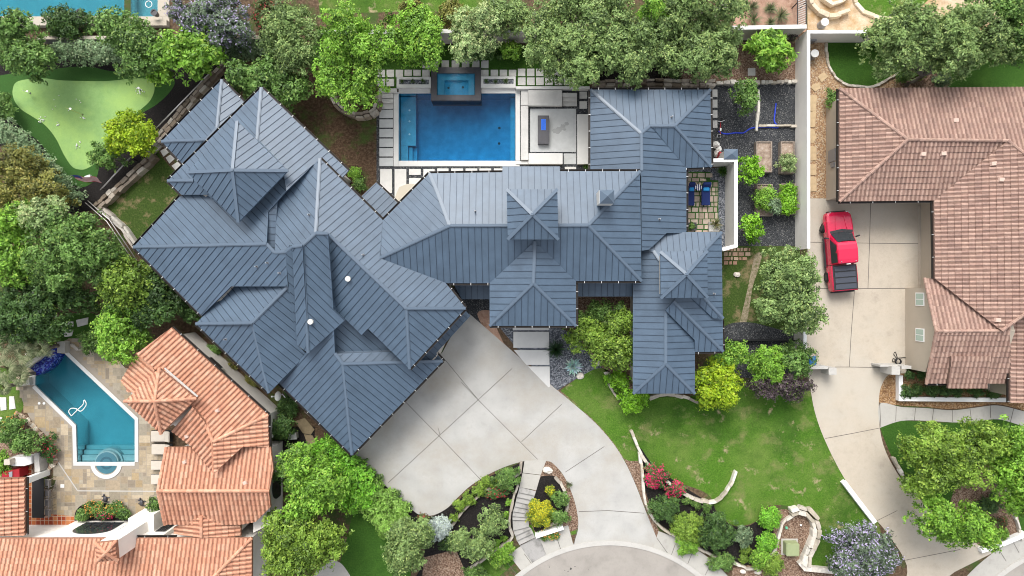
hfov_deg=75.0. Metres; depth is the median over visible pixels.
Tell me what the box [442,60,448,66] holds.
paver
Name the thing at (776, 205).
shrub
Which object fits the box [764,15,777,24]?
grass tuft
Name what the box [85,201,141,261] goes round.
pipe railing
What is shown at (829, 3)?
stone wall
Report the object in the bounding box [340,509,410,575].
lawn
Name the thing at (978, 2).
tree
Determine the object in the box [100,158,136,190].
pipe railing
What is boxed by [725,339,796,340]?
edging fence
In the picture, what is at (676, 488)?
shrub
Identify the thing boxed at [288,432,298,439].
air unit
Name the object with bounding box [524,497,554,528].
shrub
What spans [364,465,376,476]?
shrub
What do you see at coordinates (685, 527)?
shrub
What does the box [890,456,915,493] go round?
stone wall
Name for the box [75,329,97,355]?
shrub
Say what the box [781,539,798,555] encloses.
utility box
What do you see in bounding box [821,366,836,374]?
gate pillar
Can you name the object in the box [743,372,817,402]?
smoke bush
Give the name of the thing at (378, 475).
shrub
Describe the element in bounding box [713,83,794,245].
gravel yard
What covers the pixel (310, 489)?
tree
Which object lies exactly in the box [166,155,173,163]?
stepping stone
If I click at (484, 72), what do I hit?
paver
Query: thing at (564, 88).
wall
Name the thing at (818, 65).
river rock bed
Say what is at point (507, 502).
clipped shrub
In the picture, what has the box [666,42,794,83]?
mulch bed
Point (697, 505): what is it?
shrub
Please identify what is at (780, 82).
stone wall
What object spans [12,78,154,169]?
putting green
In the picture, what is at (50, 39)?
garden wall
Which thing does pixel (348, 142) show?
dirt yard
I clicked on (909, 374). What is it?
clipped shrub
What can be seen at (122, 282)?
tree
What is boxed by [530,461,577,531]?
mulch island
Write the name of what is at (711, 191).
turf joints
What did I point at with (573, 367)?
agave
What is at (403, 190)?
patio mat
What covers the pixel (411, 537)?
tree
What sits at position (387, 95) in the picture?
stone step
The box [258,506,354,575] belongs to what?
tree
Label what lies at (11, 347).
fan palm
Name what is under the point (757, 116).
stone wall
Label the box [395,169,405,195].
paver
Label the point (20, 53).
tree
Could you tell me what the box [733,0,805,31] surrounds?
red dirt
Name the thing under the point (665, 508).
shrub
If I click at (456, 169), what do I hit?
paver
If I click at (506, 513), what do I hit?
clipped shrub
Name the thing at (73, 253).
tree
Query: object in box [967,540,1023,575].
sidewalk
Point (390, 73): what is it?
paver
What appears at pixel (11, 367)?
fan palm
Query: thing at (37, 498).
dining table
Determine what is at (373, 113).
stone wall
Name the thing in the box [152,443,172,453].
terrace lounger
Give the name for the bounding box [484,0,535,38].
tree
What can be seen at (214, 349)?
shrub
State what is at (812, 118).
stepping stone
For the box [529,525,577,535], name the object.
lawn
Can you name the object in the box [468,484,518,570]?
stone wall
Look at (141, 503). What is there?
garden turtle
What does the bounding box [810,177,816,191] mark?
stepping stone
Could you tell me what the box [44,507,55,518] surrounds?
dining chair
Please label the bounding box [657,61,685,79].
shrub
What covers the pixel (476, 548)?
shrub
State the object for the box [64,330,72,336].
stepping stone
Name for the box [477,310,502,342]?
red dirt
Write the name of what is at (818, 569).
kerb wall
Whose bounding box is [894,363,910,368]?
gate wall
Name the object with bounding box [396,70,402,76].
paver
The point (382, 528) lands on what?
shrub
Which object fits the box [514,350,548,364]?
paver
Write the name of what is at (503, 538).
clipped shrub
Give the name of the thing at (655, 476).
shrub
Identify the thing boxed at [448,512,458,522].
shrub
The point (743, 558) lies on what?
clipped shrub
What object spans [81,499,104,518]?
shrub
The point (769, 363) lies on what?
tree
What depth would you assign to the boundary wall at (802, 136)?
48.72 m
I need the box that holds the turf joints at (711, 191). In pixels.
[686,172,717,231]
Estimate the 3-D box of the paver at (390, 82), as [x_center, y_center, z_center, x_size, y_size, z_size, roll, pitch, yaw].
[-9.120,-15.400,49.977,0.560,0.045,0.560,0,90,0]
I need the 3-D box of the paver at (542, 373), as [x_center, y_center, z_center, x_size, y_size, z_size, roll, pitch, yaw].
[2.023,6.659,49.970,1.634,0.060,1.558,0,90,0]
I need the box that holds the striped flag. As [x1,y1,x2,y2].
[71,175,103,183]
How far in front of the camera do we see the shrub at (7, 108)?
48.60 m
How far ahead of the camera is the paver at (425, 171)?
49.95 m
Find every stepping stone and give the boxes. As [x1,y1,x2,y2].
[0,397,6,410]
[9,396,15,409]
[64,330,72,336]
[76,318,87,326]
[161,148,168,156]
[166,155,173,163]
[172,162,179,169]
[295,418,314,434]
[304,434,314,443]
[810,95,816,111]
[810,110,815,126]
[810,128,816,142]
[810,146,816,160]
[810,164,815,174]
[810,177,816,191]
[811,83,819,90]
[818,72,827,82]
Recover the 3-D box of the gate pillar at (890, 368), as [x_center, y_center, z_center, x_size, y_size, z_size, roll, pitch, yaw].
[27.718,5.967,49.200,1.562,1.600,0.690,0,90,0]
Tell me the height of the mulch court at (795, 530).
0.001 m
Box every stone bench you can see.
[521,90,527,105]
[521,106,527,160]
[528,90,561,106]
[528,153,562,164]
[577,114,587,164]
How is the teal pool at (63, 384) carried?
in the ground at (338, 518)
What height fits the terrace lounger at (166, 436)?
0.640 m
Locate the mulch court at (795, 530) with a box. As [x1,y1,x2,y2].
[732,509,846,575]
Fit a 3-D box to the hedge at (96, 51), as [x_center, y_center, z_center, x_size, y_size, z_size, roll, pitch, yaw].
[-30.836,-17.229,48.694,6.045,1.346,2.388,0,90,0]
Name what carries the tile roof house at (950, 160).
on the ground at (338, 518)
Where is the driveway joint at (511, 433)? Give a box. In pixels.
[388,360,666,551]
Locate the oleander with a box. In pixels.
[741,27,799,74]
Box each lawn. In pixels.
[0,368,23,418]
[57,313,98,341]
[108,152,176,238]
[307,45,588,89]
[318,0,494,12]
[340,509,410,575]
[474,548,516,575]
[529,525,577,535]
[561,368,882,575]
[722,247,799,330]
[828,43,1023,86]
[858,0,927,16]
[880,419,1023,550]
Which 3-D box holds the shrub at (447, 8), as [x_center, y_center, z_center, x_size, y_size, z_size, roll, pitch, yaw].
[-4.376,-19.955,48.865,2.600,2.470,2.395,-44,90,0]
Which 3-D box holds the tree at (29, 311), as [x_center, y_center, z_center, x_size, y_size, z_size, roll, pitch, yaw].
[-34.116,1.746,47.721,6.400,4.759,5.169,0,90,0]
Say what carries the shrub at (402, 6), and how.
on the ground at (338, 518)
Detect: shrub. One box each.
[0,91,18,122]
[0,411,27,431]
[0,417,46,455]
[0,449,12,475]
[37,431,60,463]
[40,2,93,41]
[74,508,88,521]
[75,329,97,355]
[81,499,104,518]
[91,510,116,520]
[103,499,126,517]
[116,507,131,520]
[145,497,159,511]
[170,290,202,324]
[207,344,220,354]
[228,362,237,370]
[244,374,259,387]
[250,0,279,34]
[272,412,297,440]
[275,391,297,417]
[344,488,372,513]
[347,166,362,180]
[350,456,368,468]
[351,176,365,191]
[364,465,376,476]
[369,511,396,540]
[373,474,383,482]
[391,488,403,500]
[398,0,423,11]
[403,500,413,508]
[417,512,431,522]
[428,515,452,542]
[437,0,470,28]
[437,535,451,553]
[447,525,495,563]
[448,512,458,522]
[452,499,465,512]
[460,47,504,61]
[461,490,476,505]
[461,563,490,575]
[471,482,487,497]
[477,503,509,537]
[479,474,496,488]
[484,484,509,499]
[487,546,514,563]
[488,467,520,491]
[489,557,502,569]
[495,539,501,546]
[499,40,521,62]
[499,535,507,542]
[502,541,515,553]
[503,510,508,518]
[505,498,511,505]
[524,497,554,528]
[537,529,559,541]
[544,485,554,496]
[549,489,570,509]
[550,508,571,528]
[603,369,632,392]
[616,387,649,414]
[643,461,670,489]
[647,494,680,522]
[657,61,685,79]
[662,479,686,498]
[668,508,703,542]
[674,537,700,557]
[681,496,692,504]
[688,221,695,230]
[691,501,702,510]
[697,510,738,553]
[701,503,712,513]
[705,551,736,571]
[732,524,753,548]
[738,554,749,564]
[739,545,750,555]
[748,546,771,571]
[749,184,779,212]
[755,530,780,552]
[756,505,782,531]
[761,551,785,575]
[768,195,781,215]
[773,152,797,172]
[776,23,798,41]
[824,87,836,109]
[893,70,911,83]
[899,384,914,401]
[904,370,915,380]
[913,383,923,396]
[916,371,925,380]
[923,385,941,397]
[931,68,951,86]
[938,385,951,397]
[948,388,964,397]
[966,388,985,399]
[975,491,1004,513]
[985,390,1002,400]
[990,516,996,523]
[997,516,1007,529]
[997,527,1009,539]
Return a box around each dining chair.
[44,477,55,487]
[44,487,55,498]
[44,497,55,507]
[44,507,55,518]
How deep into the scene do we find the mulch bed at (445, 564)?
49.99 m
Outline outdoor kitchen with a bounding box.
[2,452,47,476]
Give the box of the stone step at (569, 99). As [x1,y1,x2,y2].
[562,97,576,101]
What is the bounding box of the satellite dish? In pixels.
[271,391,285,400]
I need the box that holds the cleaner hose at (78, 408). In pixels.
[68,400,86,415]
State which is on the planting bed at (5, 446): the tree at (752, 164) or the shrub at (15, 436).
the shrub at (15, 436)
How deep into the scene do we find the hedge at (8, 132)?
48.22 m
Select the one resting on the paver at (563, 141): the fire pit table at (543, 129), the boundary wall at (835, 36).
the fire pit table at (543, 129)
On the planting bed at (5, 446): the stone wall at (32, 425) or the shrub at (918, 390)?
the stone wall at (32, 425)
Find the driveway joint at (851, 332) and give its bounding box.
[815,203,959,560]
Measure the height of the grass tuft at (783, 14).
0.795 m
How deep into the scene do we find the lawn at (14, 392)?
49.99 m
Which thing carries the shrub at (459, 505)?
on the mulch bed at (468, 518)
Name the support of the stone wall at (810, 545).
on the lawn at (772, 452)
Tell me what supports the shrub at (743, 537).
on the mulch bed at (735, 548)
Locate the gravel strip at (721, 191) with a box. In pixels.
[688,168,724,246]
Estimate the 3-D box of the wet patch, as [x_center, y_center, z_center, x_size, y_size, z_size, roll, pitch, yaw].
[3.683,-11.957,49.947,1.378,0.002,0.572,-27,90,0]
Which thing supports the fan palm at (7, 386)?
on the lawn at (14, 392)
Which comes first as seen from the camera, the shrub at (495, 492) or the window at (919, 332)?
the window at (919, 332)
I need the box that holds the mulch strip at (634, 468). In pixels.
[558,390,658,536]
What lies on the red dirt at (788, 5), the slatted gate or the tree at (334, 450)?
the slatted gate
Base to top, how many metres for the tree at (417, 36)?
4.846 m
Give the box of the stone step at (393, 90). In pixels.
[379,88,396,93]
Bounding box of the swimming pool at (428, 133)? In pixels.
[394,89,519,165]
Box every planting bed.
[0,414,51,476]
[74,503,128,520]
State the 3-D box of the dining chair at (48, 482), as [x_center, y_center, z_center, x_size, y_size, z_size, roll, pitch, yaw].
[-34.417,14.469,49.506,0.617,0.924,0.584,0,90,0]
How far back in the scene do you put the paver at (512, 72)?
49.95 m
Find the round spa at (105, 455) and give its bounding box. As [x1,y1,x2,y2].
[90,447,123,478]
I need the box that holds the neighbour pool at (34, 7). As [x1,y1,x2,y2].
[0,0,169,21]
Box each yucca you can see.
[545,339,566,358]
[708,217,721,231]
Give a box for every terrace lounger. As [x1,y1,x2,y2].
[151,430,172,441]
[151,460,161,469]
[151,474,158,483]
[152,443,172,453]
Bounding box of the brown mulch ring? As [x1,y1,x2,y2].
[899,71,947,87]
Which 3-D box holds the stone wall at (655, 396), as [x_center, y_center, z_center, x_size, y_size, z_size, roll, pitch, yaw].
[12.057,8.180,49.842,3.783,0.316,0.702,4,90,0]
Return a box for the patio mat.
[395,184,414,200]
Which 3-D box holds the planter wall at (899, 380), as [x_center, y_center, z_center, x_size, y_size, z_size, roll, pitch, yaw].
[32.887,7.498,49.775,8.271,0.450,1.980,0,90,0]
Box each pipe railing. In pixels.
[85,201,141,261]
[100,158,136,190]
[156,74,208,128]
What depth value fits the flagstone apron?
49.95 m
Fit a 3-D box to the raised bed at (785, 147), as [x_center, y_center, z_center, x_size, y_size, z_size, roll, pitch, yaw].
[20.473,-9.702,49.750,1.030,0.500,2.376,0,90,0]
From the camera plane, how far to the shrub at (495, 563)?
49.36 m
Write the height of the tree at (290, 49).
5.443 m
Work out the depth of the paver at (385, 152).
49.95 m
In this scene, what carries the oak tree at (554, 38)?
on the lawn at (495, 63)
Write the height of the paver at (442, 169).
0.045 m
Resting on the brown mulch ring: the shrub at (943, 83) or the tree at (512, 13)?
the shrub at (943, 83)
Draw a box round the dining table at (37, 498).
[32,477,48,517]
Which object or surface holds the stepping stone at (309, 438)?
on the mulch bed at (301, 437)
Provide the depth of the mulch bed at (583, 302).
49.99 m
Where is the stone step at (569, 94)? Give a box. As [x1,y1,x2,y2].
[562,93,576,97]
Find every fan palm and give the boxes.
[0,333,19,356]
[0,352,22,382]
[0,379,18,395]
[9,363,35,387]
[13,340,52,367]
[30,339,59,357]
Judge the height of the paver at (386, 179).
0.045 m
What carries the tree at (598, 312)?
on the mulch bed at (583, 302)
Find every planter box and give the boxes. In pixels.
[688,222,696,230]
[708,222,718,231]
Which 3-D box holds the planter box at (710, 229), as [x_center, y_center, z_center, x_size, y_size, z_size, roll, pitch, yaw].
[15.059,-4.563,49.790,0.754,0.380,0.714,0,90,0]
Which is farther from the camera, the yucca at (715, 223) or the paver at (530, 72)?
the paver at (530, 72)
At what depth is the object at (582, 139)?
49.58 m
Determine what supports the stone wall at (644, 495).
on the mulch bed at (735, 548)
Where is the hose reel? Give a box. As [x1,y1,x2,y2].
[892,352,905,363]
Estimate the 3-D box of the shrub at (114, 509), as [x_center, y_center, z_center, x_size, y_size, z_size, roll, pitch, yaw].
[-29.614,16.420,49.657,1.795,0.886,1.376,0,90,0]
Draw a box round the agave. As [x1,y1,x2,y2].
[564,358,583,376]
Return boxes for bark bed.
[879,372,1023,409]
[951,464,1019,543]
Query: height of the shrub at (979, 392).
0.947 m
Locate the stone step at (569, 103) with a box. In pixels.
[562,102,576,105]
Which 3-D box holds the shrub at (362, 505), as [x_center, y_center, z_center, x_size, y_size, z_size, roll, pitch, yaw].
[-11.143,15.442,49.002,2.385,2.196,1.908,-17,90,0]
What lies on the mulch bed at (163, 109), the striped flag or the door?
the striped flag
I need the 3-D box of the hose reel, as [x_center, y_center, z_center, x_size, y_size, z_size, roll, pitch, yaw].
[28.877,5.328,49.731,0.948,0.415,0.837,28,90,0]
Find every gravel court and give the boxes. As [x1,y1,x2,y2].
[454,288,489,322]
[500,328,601,389]
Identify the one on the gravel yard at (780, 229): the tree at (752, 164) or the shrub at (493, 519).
the tree at (752, 164)
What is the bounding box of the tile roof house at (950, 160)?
[826,87,1023,402]
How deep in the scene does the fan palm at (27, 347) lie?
47.23 m
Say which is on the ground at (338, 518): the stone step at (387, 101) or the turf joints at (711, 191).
the stone step at (387, 101)
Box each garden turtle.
[101,494,109,502]
[138,498,145,505]
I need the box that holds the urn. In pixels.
[150,9,158,16]
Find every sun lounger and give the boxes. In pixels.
[688,182,695,205]
[701,182,711,204]
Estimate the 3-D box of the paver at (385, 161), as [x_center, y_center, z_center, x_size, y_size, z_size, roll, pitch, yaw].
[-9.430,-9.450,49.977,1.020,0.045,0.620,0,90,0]
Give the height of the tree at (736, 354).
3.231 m
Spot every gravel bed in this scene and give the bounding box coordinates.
[377,107,397,196]
[398,166,501,183]
[520,91,587,168]
[714,322,795,377]
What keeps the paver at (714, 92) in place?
on the gravel yard at (780, 229)
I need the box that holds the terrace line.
[57,460,155,491]
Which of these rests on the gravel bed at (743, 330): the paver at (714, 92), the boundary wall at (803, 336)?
the boundary wall at (803, 336)
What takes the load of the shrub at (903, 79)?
on the brown mulch ring
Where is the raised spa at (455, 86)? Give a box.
[431,67,481,105]
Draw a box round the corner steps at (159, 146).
[146,142,162,154]
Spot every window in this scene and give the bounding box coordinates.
[72,522,123,533]
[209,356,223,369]
[915,293,923,305]
[915,328,923,341]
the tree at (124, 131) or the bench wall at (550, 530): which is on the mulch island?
the bench wall at (550, 530)
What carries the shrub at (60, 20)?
on the ground at (338, 518)
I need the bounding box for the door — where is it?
[155,524,173,531]
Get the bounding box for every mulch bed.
[0,56,237,212]
[277,427,314,479]
[346,455,529,575]
[422,551,464,575]
[534,476,564,531]
[578,297,632,389]
[596,49,664,80]
[640,448,773,564]
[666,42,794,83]
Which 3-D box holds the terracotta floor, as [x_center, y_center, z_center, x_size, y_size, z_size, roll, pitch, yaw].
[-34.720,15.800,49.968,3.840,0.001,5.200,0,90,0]
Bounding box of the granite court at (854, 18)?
[807,0,1021,29]
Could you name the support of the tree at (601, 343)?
on the mulch bed at (583, 302)
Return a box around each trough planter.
[397,77,430,88]
[481,76,515,88]
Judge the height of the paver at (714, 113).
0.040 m
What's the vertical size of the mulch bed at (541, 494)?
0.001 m
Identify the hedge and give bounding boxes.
[0,117,88,213]
[49,37,121,68]
[220,35,271,62]
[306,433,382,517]
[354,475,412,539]
[778,181,799,215]
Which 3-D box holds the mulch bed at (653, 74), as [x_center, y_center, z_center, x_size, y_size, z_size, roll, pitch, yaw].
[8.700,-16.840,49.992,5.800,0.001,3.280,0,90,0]
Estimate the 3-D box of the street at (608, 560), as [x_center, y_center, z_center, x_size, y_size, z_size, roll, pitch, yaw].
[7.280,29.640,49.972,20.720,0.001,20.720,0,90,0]
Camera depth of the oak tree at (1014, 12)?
44.30 m
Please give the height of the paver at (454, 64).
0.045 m
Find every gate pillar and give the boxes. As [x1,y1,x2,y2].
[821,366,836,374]
[871,363,899,374]
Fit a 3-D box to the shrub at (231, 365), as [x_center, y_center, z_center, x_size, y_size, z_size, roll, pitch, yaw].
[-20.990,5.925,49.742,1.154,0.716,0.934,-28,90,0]
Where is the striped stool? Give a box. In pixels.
[695,184,701,190]
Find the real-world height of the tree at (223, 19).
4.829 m
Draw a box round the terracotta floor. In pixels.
[27,464,73,524]
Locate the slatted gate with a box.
[791,0,806,24]
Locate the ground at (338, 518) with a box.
[0,0,1023,575]
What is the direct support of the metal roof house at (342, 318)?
on the ground at (338, 518)
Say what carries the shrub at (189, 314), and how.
on the ground at (338, 518)
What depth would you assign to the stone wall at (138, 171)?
49.45 m
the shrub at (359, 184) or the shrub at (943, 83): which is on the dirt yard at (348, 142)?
the shrub at (359, 184)
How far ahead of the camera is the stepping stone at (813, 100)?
49.95 m
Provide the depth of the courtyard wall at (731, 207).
48.27 m
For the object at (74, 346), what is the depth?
49.81 m
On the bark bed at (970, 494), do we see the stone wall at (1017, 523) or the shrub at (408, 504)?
the stone wall at (1017, 523)
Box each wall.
[14,411,58,470]
[22,20,169,27]
[38,35,258,43]
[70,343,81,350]
[93,154,159,209]
[99,207,136,247]
[155,57,233,143]
[330,93,382,120]
[334,24,806,43]
[451,461,521,526]
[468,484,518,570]
[516,86,589,90]
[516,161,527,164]
[535,524,563,538]
[554,476,568,511]
[592,78,715,88]
[607,382,619,399]
[629,429,736,503]
[638,452,678,537]
[649,394,697,403]
[698,547,717,557]
[713,158,737,250]
[715,79,759,85]
[734,514,794,569]
[755,89,759,131]
[758,124,795,127]
[760,79,796,84]
[788,504,821,566]
[794,330,806,351]
[795,30,809,249]
[796,559,832,573]
[807,0,850,19]
[809,364,827,368]
[810,30,1022,42]
[819,0,845,7]
[824,42,899,87]
[840,479,876,523]
[852,0,890,19]
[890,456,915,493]
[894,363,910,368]
[896,375,1005,401]
[977,530,1023,552]
[986,469,1023,540]
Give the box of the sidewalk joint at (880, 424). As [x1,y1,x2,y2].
[508,406,1018,574]
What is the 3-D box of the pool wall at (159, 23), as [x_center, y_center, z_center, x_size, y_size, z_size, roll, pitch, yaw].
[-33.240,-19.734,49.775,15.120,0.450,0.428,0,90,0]
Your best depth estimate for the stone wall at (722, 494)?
49.60 m
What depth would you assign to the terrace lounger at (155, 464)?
49.60 m
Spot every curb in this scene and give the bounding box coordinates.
[515,540,702,575]
[996,557,1023,575]
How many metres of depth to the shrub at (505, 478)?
48.95 m
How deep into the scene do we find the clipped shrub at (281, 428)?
48.43 m
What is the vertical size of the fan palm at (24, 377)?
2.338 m
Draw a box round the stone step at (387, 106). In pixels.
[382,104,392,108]
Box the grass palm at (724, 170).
[715,166,727,176]
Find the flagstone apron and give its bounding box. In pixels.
[724,248,749,264]
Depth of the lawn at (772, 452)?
49.99 m
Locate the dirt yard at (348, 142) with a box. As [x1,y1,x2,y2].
[280,65,379,190]
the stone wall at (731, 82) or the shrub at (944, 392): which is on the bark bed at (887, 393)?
the shrub at (944, 392)
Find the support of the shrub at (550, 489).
on the mulch bed at (541, 494)
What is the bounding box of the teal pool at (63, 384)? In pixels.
[22,341,138,465]
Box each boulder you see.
[543,467,552,473]
[576,372,583,378]
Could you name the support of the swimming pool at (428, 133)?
in the ground at (338, 518)
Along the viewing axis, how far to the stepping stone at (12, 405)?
49.95 m
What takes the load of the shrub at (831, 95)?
on the river rock bed at (818, 65)
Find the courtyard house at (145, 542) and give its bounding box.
[0,469,265,575]
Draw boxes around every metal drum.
[810,49,818,60]
[817,18,828,29]
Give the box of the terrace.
[16,338,164,516]
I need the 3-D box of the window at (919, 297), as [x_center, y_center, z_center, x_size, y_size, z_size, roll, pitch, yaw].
[29.455,0.809,48.150,0.061,1.000,0.960,0,90,0]
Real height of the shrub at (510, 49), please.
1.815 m
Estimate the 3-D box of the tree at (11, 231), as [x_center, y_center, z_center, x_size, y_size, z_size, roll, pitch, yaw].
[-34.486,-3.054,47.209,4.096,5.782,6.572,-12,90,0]
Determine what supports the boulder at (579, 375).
on the gravel court at (560, 377)
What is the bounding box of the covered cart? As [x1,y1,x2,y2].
[713,141,721,157]
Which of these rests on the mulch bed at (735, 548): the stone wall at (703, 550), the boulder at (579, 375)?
the stone wall at (703, 550)
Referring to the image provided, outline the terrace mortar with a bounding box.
[19,338,162,517]
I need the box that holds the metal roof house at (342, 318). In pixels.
[132,78,724,455]
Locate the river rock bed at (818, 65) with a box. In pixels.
[810,43,902,197]
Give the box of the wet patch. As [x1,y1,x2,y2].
[552,122,568,133]
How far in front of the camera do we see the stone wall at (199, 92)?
49.45 m
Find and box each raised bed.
[754,141,771,172]
[754,184,772,216]
[778,141,794,173]
[779,183,795,214]
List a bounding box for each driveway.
[355,314,656,546]
[806,198,991,575]
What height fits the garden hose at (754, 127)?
0.107 m
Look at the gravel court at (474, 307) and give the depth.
49.99 m
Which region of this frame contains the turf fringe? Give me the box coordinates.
[0,67,174,186]
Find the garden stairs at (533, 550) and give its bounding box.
[513,461,545,562]
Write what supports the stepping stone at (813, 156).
on the river rock bed at (818, 65)
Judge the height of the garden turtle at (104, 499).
0.240 m
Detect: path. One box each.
[314,560,349,575]
[740,252,761,321]
[878,403,1023,427]
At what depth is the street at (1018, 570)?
49.97 m
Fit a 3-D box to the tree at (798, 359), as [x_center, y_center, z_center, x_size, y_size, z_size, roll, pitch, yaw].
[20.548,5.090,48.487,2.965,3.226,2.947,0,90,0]
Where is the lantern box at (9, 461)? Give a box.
[4,458,14,464]
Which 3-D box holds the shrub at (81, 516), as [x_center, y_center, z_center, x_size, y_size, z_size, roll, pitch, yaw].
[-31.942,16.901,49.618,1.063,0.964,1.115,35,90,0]
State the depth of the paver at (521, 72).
49.95 m
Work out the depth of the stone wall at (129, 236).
49.52 m
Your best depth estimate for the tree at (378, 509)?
48.56 m
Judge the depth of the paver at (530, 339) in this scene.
49.94 m
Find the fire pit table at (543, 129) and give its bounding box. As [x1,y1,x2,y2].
[538,115,548,144]
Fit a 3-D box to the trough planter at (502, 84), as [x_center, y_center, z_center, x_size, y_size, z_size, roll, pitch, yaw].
[-1.023,-15.342,49.825,2.602,0.350,0.854,0,90,0]
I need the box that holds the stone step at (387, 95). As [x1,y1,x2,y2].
[382,93,392,98]
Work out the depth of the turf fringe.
49.99 m
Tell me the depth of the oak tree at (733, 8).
44.16 m
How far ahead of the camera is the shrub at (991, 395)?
49.41 m
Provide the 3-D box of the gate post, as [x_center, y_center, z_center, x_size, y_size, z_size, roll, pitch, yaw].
[15.684,-9.597,48.775,1.000,2.450,0.720,0,90,0]
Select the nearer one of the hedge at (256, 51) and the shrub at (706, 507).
the hedge at (256, 51)
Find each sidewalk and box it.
[509,526,572,569]
[654,531,726,575]
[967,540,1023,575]
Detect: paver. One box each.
[377,70,384,76]
[379,110,392,117]
[379,119,392,127]
[379,129,392,136]
[379,139,392,146]
[379,148,392,156]
[379,158,392,165]
[380,169,391,192]
[387,70,393,76]
[387,79,393,85]
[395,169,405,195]
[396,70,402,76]
[404,70,411,75]
[409,169,420,174]
[409,178,420,183]
[413,70,420,75]
[422,70,429,76]
[423,169,434,175]
[437,168,448,170]
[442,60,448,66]
[451,168,462,170]
[452,60,458,66]
[462,61,468,66]
[466,168,476,170]
[472,60,478,66]
[481,60,488,67]
[481,70,488,75]
[491,70,497,75]
[500,70,506,75]
[509,70,515,75]
[513,328,548,329]
[513,332,548,347]
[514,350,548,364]
[518,69,524,75]
[518,77,525,84]
[527,69,533,75]
[527,77,534,84]
[528,366,549,386]
[530,109,575,151]
[536,69,542,75]
[536,77,543,84]
[545,77,552,84]
[564,154,575,163]
[579,92,586,98]
[579,101,586,108]
[711,89,716,96]
[713,100,716,107]
[713,110,716,117]
[713,120,716,127]
[748,68,754,75]
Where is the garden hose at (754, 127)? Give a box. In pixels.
[718,103,778,134]
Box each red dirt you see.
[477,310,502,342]
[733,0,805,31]
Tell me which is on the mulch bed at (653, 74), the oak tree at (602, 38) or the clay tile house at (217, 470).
the oak tree at (602, 38)
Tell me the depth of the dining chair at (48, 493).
49.51 m
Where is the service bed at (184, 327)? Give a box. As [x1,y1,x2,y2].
[171,320,319,443]
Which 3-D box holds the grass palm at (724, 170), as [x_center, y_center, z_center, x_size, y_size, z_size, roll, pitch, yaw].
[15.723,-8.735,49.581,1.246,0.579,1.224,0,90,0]
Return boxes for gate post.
[718,149,737,158]
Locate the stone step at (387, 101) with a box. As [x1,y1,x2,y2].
[382,99,392,103]
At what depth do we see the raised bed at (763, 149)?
49.58 m
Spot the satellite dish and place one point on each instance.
(278, 394)
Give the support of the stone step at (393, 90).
on the ground at (338, 518)
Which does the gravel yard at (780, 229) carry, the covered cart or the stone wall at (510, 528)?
the covered cart
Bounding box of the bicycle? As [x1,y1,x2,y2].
[718,118,724,137]
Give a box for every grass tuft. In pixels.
[565,481,573,488]
[747,0,759,12]
[747,10,762,24]
[762,2,778,13]
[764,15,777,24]
[773,7,789,23]
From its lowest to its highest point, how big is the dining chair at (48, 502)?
0.924 m
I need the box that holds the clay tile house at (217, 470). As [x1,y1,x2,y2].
[121,326,282,537]
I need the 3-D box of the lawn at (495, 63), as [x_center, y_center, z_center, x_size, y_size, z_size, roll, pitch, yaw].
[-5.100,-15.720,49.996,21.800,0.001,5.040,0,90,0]
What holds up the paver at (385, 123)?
on the gravel bed at (393, 167)
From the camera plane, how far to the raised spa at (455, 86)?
49.80 m
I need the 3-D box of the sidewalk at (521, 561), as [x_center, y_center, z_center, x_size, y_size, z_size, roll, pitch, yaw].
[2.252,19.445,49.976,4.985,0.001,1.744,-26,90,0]
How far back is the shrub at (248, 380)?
49.50 m
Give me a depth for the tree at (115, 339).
45.78 m
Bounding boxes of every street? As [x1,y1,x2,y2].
[523,545,694,575]
[1005,563,1023,575]
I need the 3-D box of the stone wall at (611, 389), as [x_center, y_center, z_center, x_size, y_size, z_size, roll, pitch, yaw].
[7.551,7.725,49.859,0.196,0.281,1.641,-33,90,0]
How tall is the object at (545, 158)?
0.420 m
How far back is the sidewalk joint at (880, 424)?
49.96 m
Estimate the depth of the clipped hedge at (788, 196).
48.90 m
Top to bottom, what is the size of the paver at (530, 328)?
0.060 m
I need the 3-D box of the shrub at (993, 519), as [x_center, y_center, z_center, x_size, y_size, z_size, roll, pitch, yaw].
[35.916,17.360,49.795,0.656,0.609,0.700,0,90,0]
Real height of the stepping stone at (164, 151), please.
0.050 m
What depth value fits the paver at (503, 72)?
49.95 m
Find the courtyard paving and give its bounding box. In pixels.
[687,173,717,231]
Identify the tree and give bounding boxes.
[0,5,59,85]
[0,141,81,212]
[0,197,44,288]
[0,278,73,349]
[5,329,59,345]
[12,195,82,234]
[18,205,126,294]
[55,280,102,318]
[86,5,172,85]
[86,140,134,172]
[89,298,154,365]
[94,252,157,311]
[101,107,158,158]
[125,269,189,334]
[139,24,228,86]
[160,0,255,53]
[224,50,314,113]
[255,0,325,81]
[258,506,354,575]
[272,441,308,484]
[275,441,354,525]
[312,54,390,113]
[314,0,402,75]
[379,0,446,71]
[380,516,435,575]
[446,0,506,64]
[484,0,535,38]
[514,0,606,90]
[532,0,634,29]
[561,301,632,373]
[562,298,628,329]
[574,0,657,90]
[610,1,696,78]
[635,0,668,22]
[660,0,751,29]
[668,7,743,84]
[695,356,745,412]
[708,337,751,369]
[728,77,760,116]
[738,154,767,186]
[738,208,766,244]
[746,344,788,384]
[752,244,828,335]
[778,338,818,379]
[819,518,904,575]
[855,0,1023,86]
[894,415,1011,499]
[903,492,1003,553]
[964,0,1023,12]
[984,0,1023,67]
[986,414,1023,517]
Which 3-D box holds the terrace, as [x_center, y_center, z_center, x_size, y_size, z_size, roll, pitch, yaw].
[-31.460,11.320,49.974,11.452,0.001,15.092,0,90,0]
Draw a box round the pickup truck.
[819,210,859,292]

